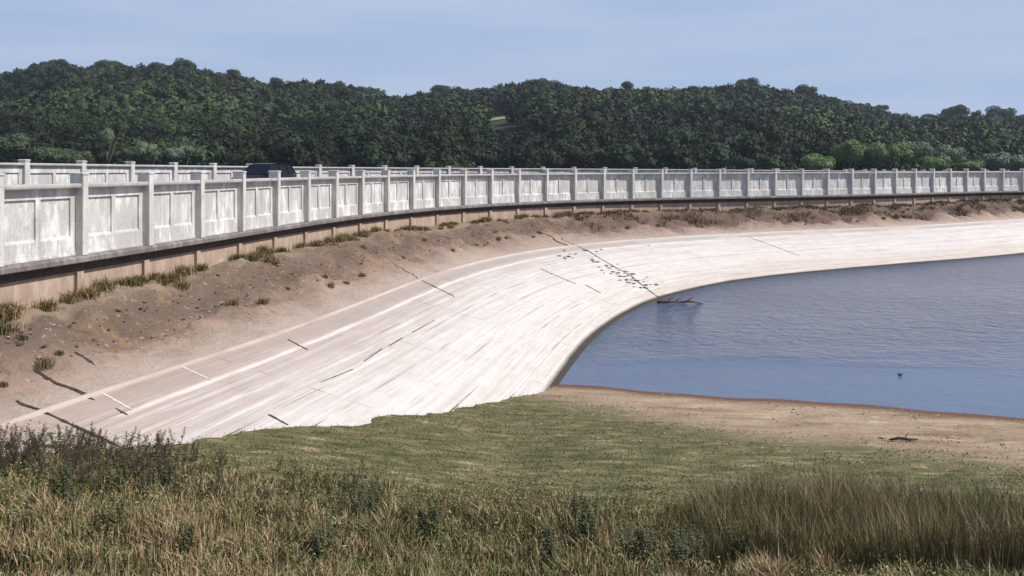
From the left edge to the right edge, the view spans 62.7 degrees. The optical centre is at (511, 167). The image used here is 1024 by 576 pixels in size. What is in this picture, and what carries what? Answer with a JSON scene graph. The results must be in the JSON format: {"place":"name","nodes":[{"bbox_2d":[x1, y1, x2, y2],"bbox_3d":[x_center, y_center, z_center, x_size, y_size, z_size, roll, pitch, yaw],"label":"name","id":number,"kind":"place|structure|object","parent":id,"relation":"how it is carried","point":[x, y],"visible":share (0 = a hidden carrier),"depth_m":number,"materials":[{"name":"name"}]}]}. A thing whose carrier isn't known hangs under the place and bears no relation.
{"place":"outdoors","nodes":[
{"label":"outdoors","id":0,"kind":"place"},
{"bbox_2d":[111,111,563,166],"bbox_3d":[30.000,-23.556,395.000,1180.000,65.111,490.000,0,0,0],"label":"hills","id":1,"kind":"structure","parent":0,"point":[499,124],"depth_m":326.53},
{"bbox_2d":[0,132,30,162],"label":"tree","id":2,"kind":"object","parent":1,"relation":"on","point":[15,143],"visible":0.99,"depth_m":194.55,"materials":[{"name":"green plant"}]},
{"bbox_2d":[27,146,71,163],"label":"tree","id":3,"kind":"object","parent":1,"relation":"on","point":[49,155],"visible":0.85,"depth_m":179.52,"materials":[{"name":"green plant"}]},
{"bbox_2d":[38,59,68,66],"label":"tree","id":4,"kind":"object","parent":1,"relation":"on","point":[60,61],"visible":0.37,"depth_m":497.19,"materials":[{"name":"green plant"}]},
{"bbox_2d":[62,150,95,163],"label":"tree","id":5,"kind":"object","parent":1,"relation":"on","point":[71,157],"visible":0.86,"depth_m":178.22,"materials":[{"name":"green plant"}]},
{"bbox_2d":[97,128,116,163],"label":"tree","id":6,"kind":"object","parent":1,"relation":"on","point":[107,135],"visible":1,"depth_m":195.40,"materials":[{"name":"green plant"}]},
{"bbox_2d":[93,59,124,66],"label":"tree","id":7,"kind":"object","parent":1,"relation":"on","point":[115,63],"visible":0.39,"depth_m":500.06,"materials":[{"name":"green plant"}]},
{"bbox_2d":[113,146,141,163],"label":"tree","id":8,"kind":"object","parent":1,"relation":"on","point":[129,152],"visible":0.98,"depth_m":179.12,"materials":[{"name":"green plant"}]},
{"bbox_2d":[135,141,159,164],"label":"tree","id":9,"kind":"object","parent":1,"relation":"on","point":[146,149],"visible":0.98,"depth_m":180.81,"materials":[{"name":"green plant"}]},
{"bbox_2d":[147,62,165,70],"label":"tree","id":10,"kind":"object","parent":1,"relation":"on","point":[155,65],"visible":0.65,"depth_m":502.56,"materials":[{"name":"green plant"}]},
{"bbox_2d":[164,145,195,164],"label":"tree","id":11,"kind":"object","parent":1,"relation":"on","point":[181,152],"visible":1,"depth_m":181.05,"materials":[{"name":"green plant"}]},
{"bbox_2d":[172,57,197,70],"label":"tree","id":12,"kind":"object","parent":1,"relation":"on","point":[183,62],"visible":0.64,"depth_m":497.80,"materials":[{"name":"green plant"}]},
{"bbox_2d":[429,84,451,91],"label":"tree","id":13,"kind":"object","parent":1,"relation":"on","point":[438,88],"visible":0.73,"depth_m":500.30,"materials":[{"name":"green plant"}]},
{"bbox_2d":[0,59,1023,170],"bbox_3d":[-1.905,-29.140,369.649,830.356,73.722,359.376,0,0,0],"label":"woodland","id":14,"kind":"object","parent":1,"relation":"on","point":[220,118],"visible":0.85,"depth_m":254.06,"materials":[{"name":"green plant"}]},
{"bbox_2d":[527,78,561,85],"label":"tree","id":15,"kind":"object","parent":1,"relation":"on","point":[540,80],"visible":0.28,"depth_m":500.22,"materials":[{"name":"green plant"}]},
{"bbox_2d":[621,81,633,89],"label":"tree","id":16,"kind":"object","parent":1,"relation":"on","point":[629,85],"visible":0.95,"depth_m":501.87,"materials":[{"name":"green plant"}]},
{"bbox_2d":[728,155,756,169],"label":"tree","id":17,"kind":"object","parent":1,"relation":"on","point":[741,163],"visible":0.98,"depth_m":194.81,"materials":[{"name":"green plant"}]},
{"bbox_2d":[734,77,759,85],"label":"tree","id":18,"kind":"object","parent":1,"relation":"on","point":[752,81],"visible":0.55,"depth_m":500.48,"materials":[{"name":"green plant"}]},
{"bbox_2d":[794,84,817,94],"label":"tree","id":19,"kind":"object","parent":1,"relation":"on","point":[801,89],"visible":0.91,"depth_m":495.76,"materials":[{"name":"green plant"}]},
{"bbox_2d":[801,153,835,169],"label":"tree","id":20,"kind":"object","parent":1,"relation":"on","point":[813,161],"visible":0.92,"depth_m":175.01,"materials":[{"name":"green plant"}]},
{"bbox_2d":[829,139,863,168],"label":"tree","id":21,"kind":"object","parent":1,"relation":"on","point":[849,150],"visible":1,"depth_m":185.67,"materials":[{"name":"green plant"}]},
{"bbox_2d":[853,141,885,170],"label":"tree","id":22,"kind":"object","parent":1,"relation":"on","point":[871,151],"visible":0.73,"depth_m":188.07,"materials":[{"name":"green plant"}]},
{"bbox_2d":[877,142,912,170],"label":"tree","id":23,"kind":"object","parent":1,"relation":"on","point":[897,151],"visible":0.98,"depth_m":182.82,"materials":[{"name":"green plant"}]},
{"bbox_2d":[899,141,936,170],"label":"tree","id":24,"kind":"object","parent":1,"relation":"on","point":[920,150],"visible":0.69,"depth_m":186.08,"materials":[{"name":"green plant"}]},
{"bbox_2d":[919,155,952,170],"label":"tree","id":25,"kind":"object","parent":1,"relation":"on","point":[939,163],"visible":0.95,"depth_m":178.06,"materials":[{"name":"green plant"}]},
{"bbox_2d":[935,144,966,170],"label":"tree","id":26,"kind":"object","parent":1,"relation":"on","point":[956,154],"visible":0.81,"depth_m":182.87,"materials":[{"name":"green plant"}]},
{"bbox_2d":[940,104,970,116],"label":"tree","id":27,"kind":"object","parent":1,"relation":"on","point":[956,110],"visible":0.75,"depth_m":496.93,"materials":[{"name":"green plant"}]},
{"bbox_2d":[954,160,984,170],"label":"tree","id":28,"kind":"object","parent":1,"relation":"on","point":[971,165],"visible":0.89,"depth_m":176.73,"materials":[{"name":"green plant"}]},
{"bbox_2d":[984,105,1016,119],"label":"tree","id":29,"kind":"object","parent":1,"relation":"on","point":[1005,113],"visible":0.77,"depth_m":501.44,"materials":[{"name":"green plant"}]},
{"bbox_2d":[981,152,1023,170],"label":"tree","id":30,"kind":"object","parent":1,"relation":"on","point":[1003,160],"visible":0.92,"depth_m":179.94,"materials":[{"name":"green plant"}]},
{"bbox_2d":[0,384,1023,575],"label":"ground","id":31,"kind":"structure","parent":0,"point":[976,428],"depth_m":17.25,"materials":[{"name":"plant"}]},
{"bbox_2d":[0,425,19,446],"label":"dock plant","id":32,"kind":"object","parent":31,"relation":"on","point":[11,427],"visible":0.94,"depth_m":14.02,"materials":[{"name":"green plant"}]},
{"bbox_2d":[20,445,38,469],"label":"dock plant","id":33,"kind":"object","parent":31,"relation":"on","point":[30,453],"visible":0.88,"depth_m":13.00,"materials":[{"name":"green plant"}]},
{"bbox_2d":[24,448,36,475],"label":"dock plant","id":34,"kind":"object","parent":31,"relation":"on","point":[27,458],"visible":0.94,"depth_m":12.79,"materials":[{"name":"green plant"}]},
{"bbox_2d":[30,462,46,485],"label":"dock plant","id":35,"kind":"object","parent":31,"relation":"on","point":[39,471],"visible":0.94,"depth_m":12.45,"materials":[{"name":"green plant"}]},
{"bbox_2d":[47,425,73,448],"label":"dock plant","id":36,"kind":"object","parent":31,"relation":"on","point":[71,432],"visible":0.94,"depth_m":14.02,"materials":[{"name":"green plant"}]},
{"bbox_2d":[49,458,72,506],"bbox_3d":[-6.283,4.462,11.717,0.347,0.660,0.422,0,0,-34],"label":"nettle","id":37,"kind":"object","parent":31,"relation":"on","point":[67,480],"visible":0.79,"depth_m":11.70,"materials":[{"name":"green plant"}]},
{"bbox_2d":[61,482,82,511],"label":"nettle","id":38,"kind":"object","parent":31,"relation":"on","point":[65,492],"visible":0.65,"depth_m":11.49,"materials":[{"name":"green plant"}]},
{"bbox_2d":[71,451,88,480],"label":"dock plant","id":39,"kind":"object","parent":31,"relation":"on","point":[76,456],"visible":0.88,"depth_m":12.77,"materials":[{"name":"green plant"}]},
{"bbox_2d":[71,444,89,465],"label":"dock plant","id":40,"kind":"object","parent":31,"relation":"on","point":[79,457],"visible":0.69,"depth_m":13.14,"materials":[{"name":"green plant"}]},
{"bbox_2d":[75,464,95,489],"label":"dock plant","id":41,"kind":"object","parent":31,"relation":"on","point":[81,477],"visible":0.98,"depth_m":12.42,"materials":[{"name":"green plant"}]},
{"bbox_2d":[90,468,106,495],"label":"dock plant","id":42,"kind":"object","parent":31,"relation":"on","point":[98,477],"visible":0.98,"depth_m":12.42,"materials":[{"name":"green plant"}]},
{"bbox_2d":[100,494,125,530],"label":"nettle","id":43,"kind":"object","parent":31,"relation":"on","point":[121,509],"visible":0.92,"depth_m":10.96,"materials":[{"name":"green plant"}]},
{"bbox_2d":[104,458,130,499],"bbox_3d":[-5.791,4.589,12.271,0.295,0.602,0.430,0,0,7],"label":"nettle","id":44,"kind":"object","parent":31,"relation":"on","point":[117,482],"visible":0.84,"depth_m":12.28,"materials":[{"name":"green plant"}]},
{"bbox_2d":[123,427,136,455],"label":"dock plant","id":45,"kind":"object","parent":31,"relation":"on","point":[131,436],"visible":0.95,"depth_m":14.07,"materials":[{"name":"green plant"}]},
{"bbox_2d":[135,474,149,496],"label":"dock plant","id":46,"kind":"object","parent":31,"relation":"on","point":[144,481],"visible":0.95,"depth_m":12.46,"materials":[{"name":"green plant"}]},
{"bbox_2d":[151,429,166,456],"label":"dock plant","id":47,"kind":"object","parent":31,"relation":"on","point":[159,434],"visible":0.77,"depth_m":14.30,"materials":[{"name":"green plant"}]},
{"bbox_2d":[155,458,177,489],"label":"dock plant","id":48,"kind":"object","parent":31,"relation":"on","point":[167,478],"visible":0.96,"depth_m":12.81,"materials":[{"name":"green plant"}]},
{"bbox_2d":[159,442,173,467],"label":"dock plant","id":49,"kind":"object","parent":31,"relation":"on","point":[165,446],"visible":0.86,"depth_m":13.71,"materials":[{"name":"green plant"}]},
{"bbox_2d":[159,461,173,488],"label":"dock plant","id":50,"kind":"object","parent":31,"relation":"on","point":[161,472],"visible":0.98,"depth_m":12.82,"materials":[{"name":"green plant"}]},
{"bbox_2d":[168,474,183,499],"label":"dock plant","id":51,"kind":"object","parent":31,"relation":"on","point":[174,487],"visible":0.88,"depth_m":12.37,"materials":[{"name":"green plant"}]},
{"bbox_2d":[167,427,185,457],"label":"dock plant","id":52,"kind":"object","parent":31,"relation":"on","point":[182,436],"visible":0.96,"depth_m":14.38,"materials":[{"name":"green plant"}]},
{"bbox_2d":[172,465,188,488],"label":"dock plant","id":53,"kind":"object","parent":31,"relation":"on","point":[183,472],"visible":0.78,"depth_m":12.79,"materials":[{"name":"green plant"}]},
{"bbox_2d":[177,518,195,553],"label":"nettle","id":54,"kind":"object","parent":31,"relation":"on","point":[188,536],"visible":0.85,"depth_m":10.52,"materials":[{"name":"green plant"}]},
{"bbox_2d":[307,524,327,560],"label":"nettle","id":55,"kind":"object","parent":31,"relation":"on","point":[315,543],"visible":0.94,"depth_m":10.76,"materials":[{"name":"green plant"}]},
{"bbox_2d":[314,514,333,553],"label":"nettle","id":56,"kind":"object","parent":31,"relation":"on","point":[329,533],"visible":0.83,"depth_m":11.03,"materials":[{"name":"green plant"}]},
{"bbox_2d":[346,474,358,496],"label":"dock plant","id":57,"kind":"object","parent":31,"relation":"on","point":[353,485],"visible":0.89,"depth_m":13.41,"materials":[{"name":"green plant"}]},
{"bbox_2d":[350,490,367,523],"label":"nettle","id":58,"kind":"object","parent":31,"relation":"on","point":[356,508],"visible":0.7,"depth_m":12.10,"materials":[{"name":"green plant"}]},
{"bbox_2d":[357,480,383,521],"bbox_3d":[-2.093,4.939,12.241,0.312,0.638,0.455,0,0,25],"label":"nettle","id":59,"kind":"object","parent":31,"relation":"on","point":[370,502],"visible":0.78,"depth_m":12.28,"materials":[{"name":"green plant"}]},
{"bbox_2d":[399,490,416,527],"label":"nettle","id":60,"kind":"object","parent":31,"relation":"on","point":[412,514],"visible":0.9,"depth_m":12.24,"materials":[{"name":"green plant"}]},
{"bbox_2d":[416,494,439,540],"bbox_3d":[-1.183,4.965,11.861,0.360,0.678,0.262,0,0,-12],"label":"nettle","id":61,"kind":"object","parent":31,"relation":"on","point":[421,517],"visible":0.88,"depth_m":11.84,"materials":[{"name":"green plant"}]},
{"bbox_2d":[429,499,444,529],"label":"nettle","id":62,"kind":"object","parent":31,"relation":"on","point":[441,513],"visible":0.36,"depth_m":12.19,"materials":[{"name":"green plant"}]},
{"bbox_2d":[0,419,1022,575],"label":"herbs","id":63,"kind":"object","parent":31,"relation":"on","point":[446,528],"visible":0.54,"depth_m":12.05,"materials":[{"name":"green plant"}]},
{"bbox_2d":[0,448,1023,575],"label":"tall grass","id":64,"kind":"structure","parent":31,"relation":"on","point":[144,529],"depth_m":11.12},
{"bbox_2d":[537,520,560,572],"bbox_3d":[0.492,4.982,11.012,0.327,0.756,0.367,0,0,42],"label":"nettle","id":65,"kind":"object","parent":31,"relation":"on","point":[548,547],"visible":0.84,"depth_m":10.98,"materials":[{"name":"green plant"}]},
{"bbox_2d":[103,392,1023,522],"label":"turf","id":66,"kind":"structure","parent":31,"relation":"on","point":[462,435],"depth_m":16.48,"materials":[{"name":"green plant"}]},
{"bbox_2d":[569,483,588,521],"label":"nettle","id":67,"kind":"object","parent":31,"relation":"on","point":[574,502],"visible":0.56,"depth_m":12.60,"materials":[{"name":"green plant"}]},
{"bbox_2d":[576,494,600,547],"bbox_3d":[1.067,5.016,11.868,0.305,0.789,0.419,0,0,42],"label":"nettle","id":68,"kind":"object","parent":31,"relation":"on","point":[585,523],"visible":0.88,"depth_m":11.85,"materials":[{"name":"green plant"}]},
{"bbox_2d":[616,517,646,568],"bbox_3d":[1.628,5.055,11.290,0.447,0.626,0.306,0,0,31],"label":"nettle","id":69,"kind":"object","parent":31,"relation":"on","point":[634,549],"visible":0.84,"depth_m":11.29,"materials":[{"name":"green plant"}]},
{"bbox_2d":[637,523,659,564],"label":"nettle","id":70,"kind":"object","parent":31,"relation":"on","point":[648,545],"visible":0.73,"depth_m":11.26,"materials":[{"name":"green plant"}]},
{"bbox_2d":[668,523,689,570],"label":"nettle","id":71,"kind":"object","parent":31,"relation":"on","point":[675,547],"visible":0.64,"depth_m":10.68,"materials":[{"name":"green plant"}]},
{"bbox_2d":[675,529,694,562],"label":"nettle","id":72,"kind":"object","parent":31,"relation":"on","point":[685,539],"visible":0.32,"depth_m":11.06,"materials":[{"name":"green plant"}]},
{"bbox_2d":[686,524,702,570],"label":"nettle","id":73,"kind":"object","parent":31,"relation":"on","point":[693,546],"visible":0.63,"depth_m":10.88,"materials":[{"name":"green plant"}]},
{"bbox_2d":[727,521,752,570],"bbox_3d":[2.982,5.014,10.904,0.336,0.733,0.375,0,0,38],"label":"nettle","id":74,"kind":"object","parent":31,"relation":"on","point":[731,542],"visible":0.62,"depth_m":10.86,"materials":[{"name":"green plant"}]},
{"bbox_2d":[469,388,1021,477],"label":"pebbles","id":75,"kind":"object","parent":31,"relation":"on","point":[915,417],"visible":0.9,"depth_m":20.20,"materials":[{"name":"beige stone"}]},
{"bbox_2d":[650,451,1023,574],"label":"reeds","id":76,"kind":"object","parent":31,"relation":"on","point":[839,520],"visible":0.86,"depth_m":11.38,"materials":[{"name":"green plant"}]},
{"bbox_2d":[889,432,917,440],"bbox_3d":[8.610,5.934,18.461,0.648,0.148,0.150,0,0,-14],"label":"driftwood","id":77,"kind":"object","parent":31,"relation":"on","point":[903,438],"visible":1,"depth_m":18.44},
{"bbox_2d":[0,200,1023,421],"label":"embankment","id":78,"kind":"structure","parent":0,"point":[224,326],"depth_m":25.92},
{"bbox_2d":[0,319,24,335],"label":"weed tuft","id":79,"kind":"object","parent":78,"relation":"on","point":[5,329],"visible":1,"depth_m":17.26,"materials":[{"name":"green plant"}]},
{"bbox_2d":[0,298,26,318],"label":"weed tuft","id":80,"kind":"object","parent":78,"relation":"on","point":[8,305],"visible":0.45,"depth_m":18.56,"materials":[{"name":"green plant"}]},
{"bbox_2d":[0,303,29,320],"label":"weed tuft","id":81,"kind":"object","parent":78,"relation":"on","point":[10,314],"visible":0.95,"depth_m":18.27,"materials":[{"name":"green plant"}]},
{"bbox_2d":[13,334,28,340],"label":"weed tuft","id":82,"kind":"object","parent":78,"relation":"on","point":[20,337],"visible":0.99,"depth_m":17.38,"materials":[{"name":"green plant"}]},
{"bbox_2d":[34,353,56,370],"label":"weed tuft","id":83,"kind":"object","parent":78,"relation":"on","point":[45,362],"visible":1,"depth_m":17.00,"materials":[{"name":"green plant"}]},
{"bbox_2d":[31,296,60,311],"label":"weed tuft","id":84,"kind":"object","parent":78,"relation":"on","point":[51,305],"visible":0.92,"depth_m":19.52,"materials":[{"name":"green plant"}]},
{"bbox_2d":[33,369,94,399],"bbox_3d":[-8.878,4.319,16.682,1.503,0.548,0.231,0,0,17],"label":"weedy joint","id":85,"kind":"object","parent":78,"relation":"on","point":[45,377],"visible":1,"depth_m":16.71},
{"bbox_2d":[57,287,86,303],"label":"weed tuft","id":86,"kind":"object","parent":78,"relation":"on","point":[69,297],"visible":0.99,"depth_m":20.38,"materials":[{"name":"green plant"}]},
{"bbox_2d":[72,280,106,299],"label":"weed tuft","id":87,"kind":"object","parent":78,"relation":"on","point":[93,293],"visible":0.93,"depth_m":20.80,"materials":[{"name":"green plant"}]},
{"bbox_2d":[90,276,120,290],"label":"weed tuft","id":88,"kind":"object","parent":78,"relation":"on","point":[107,283],"visible":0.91,"depth_m":21.45,"materials":[{"name":"green plant"}]},
{"bbox_2d":[117,275,153,285],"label":"weed tuft","id":89,"kind":"object","parent":78,"relation":"on","point":[133,279],"visible":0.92,"depth_m":22.30,"materials":[{"name":"green plant"}]},
{"bbox_2d":[158,269,187,285],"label":"weed tuft","id":90,"kind":"object","parent":78,"relation":"on","point":[173,276],"visible":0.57,"depth_m":24.01,"materials":[{"name":"green plant"}]},
{"bbox_2d":[170,279,193,290],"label":"weed tuft","id":91,"kind":"object","parent":78,"relation":"on","point":[183,286],"visible":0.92,"depth_m":23.73,"materials":[{"name":"green plant"}]},
{"bbox_2d":[170,262,197,276],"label":"weed tuft","id":92,"kind":"object","parent":78,"relation":"on","point":[188,269],"visible":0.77,"depth_m":24.92,"materials":[{"name":"green plant"}]},
{"bbox_2d":[193,262,209,271],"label":"weed tuft","id":93,"kind":"object","parent":78,"relation":"on","point":[203,267],"visible":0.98,"depth_m":25.54,"materials":[{"name":"green plant"}]},
{"bbox_2d":[230,252,252,259],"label":"weed tuft","id":94,"kind":"object","parent":78,"relation":"on","point":[236,256],"visible":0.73,"depth_m":27.92,"materials":[{"name":"green plant"}]},
{"bbox_2d":[242,253,263,261],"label":"weed tuft","id":95,"kind":"object","parent":78,"relation":"on","point":[253,258],"visible":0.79,"depth_m":28.54,"materials":[{"name":"green plant"}]},
{"bbox_2d":[256,243,278,253],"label":"weed tuft","id":96,"kind":"object","parent":78,"relation":"on","point":[263,248],"visible":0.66,"depth_m":29.86,"materials":[{"name":"green plant"}]},
{"bbox_2d":[261,252,281,262],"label":"weed tuft","id":97,"kind":"object","parent":78,"relation":"on","point":[270,258],"visible":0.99,"depth_m":28.67,"materials":[{"name":"green plant"}]},
{"bbox_2d":[331,233,351,242],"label":"weed tuft","id":98,"kind":"object","parent":78,"relation":"on","point":[341,237],"visible":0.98,"depth_m":35.84,"materials":[{"name":"green plant"}]},
{"bbox_2d":[0,219,1023,459],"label":"concrete slope","id":99,"kind":"structure","parent":78,"relation":"on","point":[500,328],"depth_m":26.60,"materials":[{"name":"concrete"}]},
{"bbox_2d":[15,400,120,447],"bbox_3d":[-8.055,4.663,15.273,2.493,0.635,0.170,0,0,20],"label":"weedy joint","id":100,"kind":"object","parent":99,"relation":"on","point":[46,413],"visible":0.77,"depth_m":15.36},
{"bbox_2d":[562,238,661,299],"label":"weedy joint","id":101,"kind":"object","parent":99,"relation":"on","point":[619,269],"visible":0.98,"depth_m":44.27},
{"bbox_2d":[0,169,1023,309],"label":"parapet wall","id":102,"kind":"structure","parent":78,"relation":"on","point":[78,231],"depth_m":33.56,"materials":[{"name":"concrete"}]},
{"bbox_2d":[0,201,1023,393],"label":"rubble","id":103,"kind":"object","parent":78,"relation":"on","point":[93,339],"visible":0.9,"depth_m":25.89,"materials":[{"name":"brown stone"}]},
{"bbox_2d":[572,197,1023,231],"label":"dry scrub","id":104,"kind":"object","parent":78,"relation":"on","point":[841,210],"visible":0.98,"depth_m":64.42,"materials":[{"name":"brown plant"}]},
{"bbox_2d":[0,0,1023,117],"label":"sky","id":105,"kind":"structure","parent":0,"point":[918,58],"materials":[{"name":"blue"}]},
{"bbox_2d":[559,254,1023,417],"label":"water","id":106,"kind":"structure","parent":0,"point":[945,336],"depth_m":30.36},
{"bbox_2d":[657,297,698,302],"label":"fallen branch","id":107,"kind":"object","parent":106,"relation":"on","point":[665,301],"visible":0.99,"depth_m":39.01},
{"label":"road","id":108,"kind":"structure","parent":0,"visible":0},
{"bbox_2d":[231,163,296,178],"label":"car","id":109,"kind":"object","parent":108,"relation":"on","point":[258,170],"visible":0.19,"depth_m":40.93,"materials":[{"name":"black paint"}]},
{"bbox_2d":[0,159,1008,184],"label":"parapet wall","id":110,"kind":"structure","parent":108,"relation":"on","point":[23,171],"depth_m":38.83,"materials":[{"name":"concrete"}]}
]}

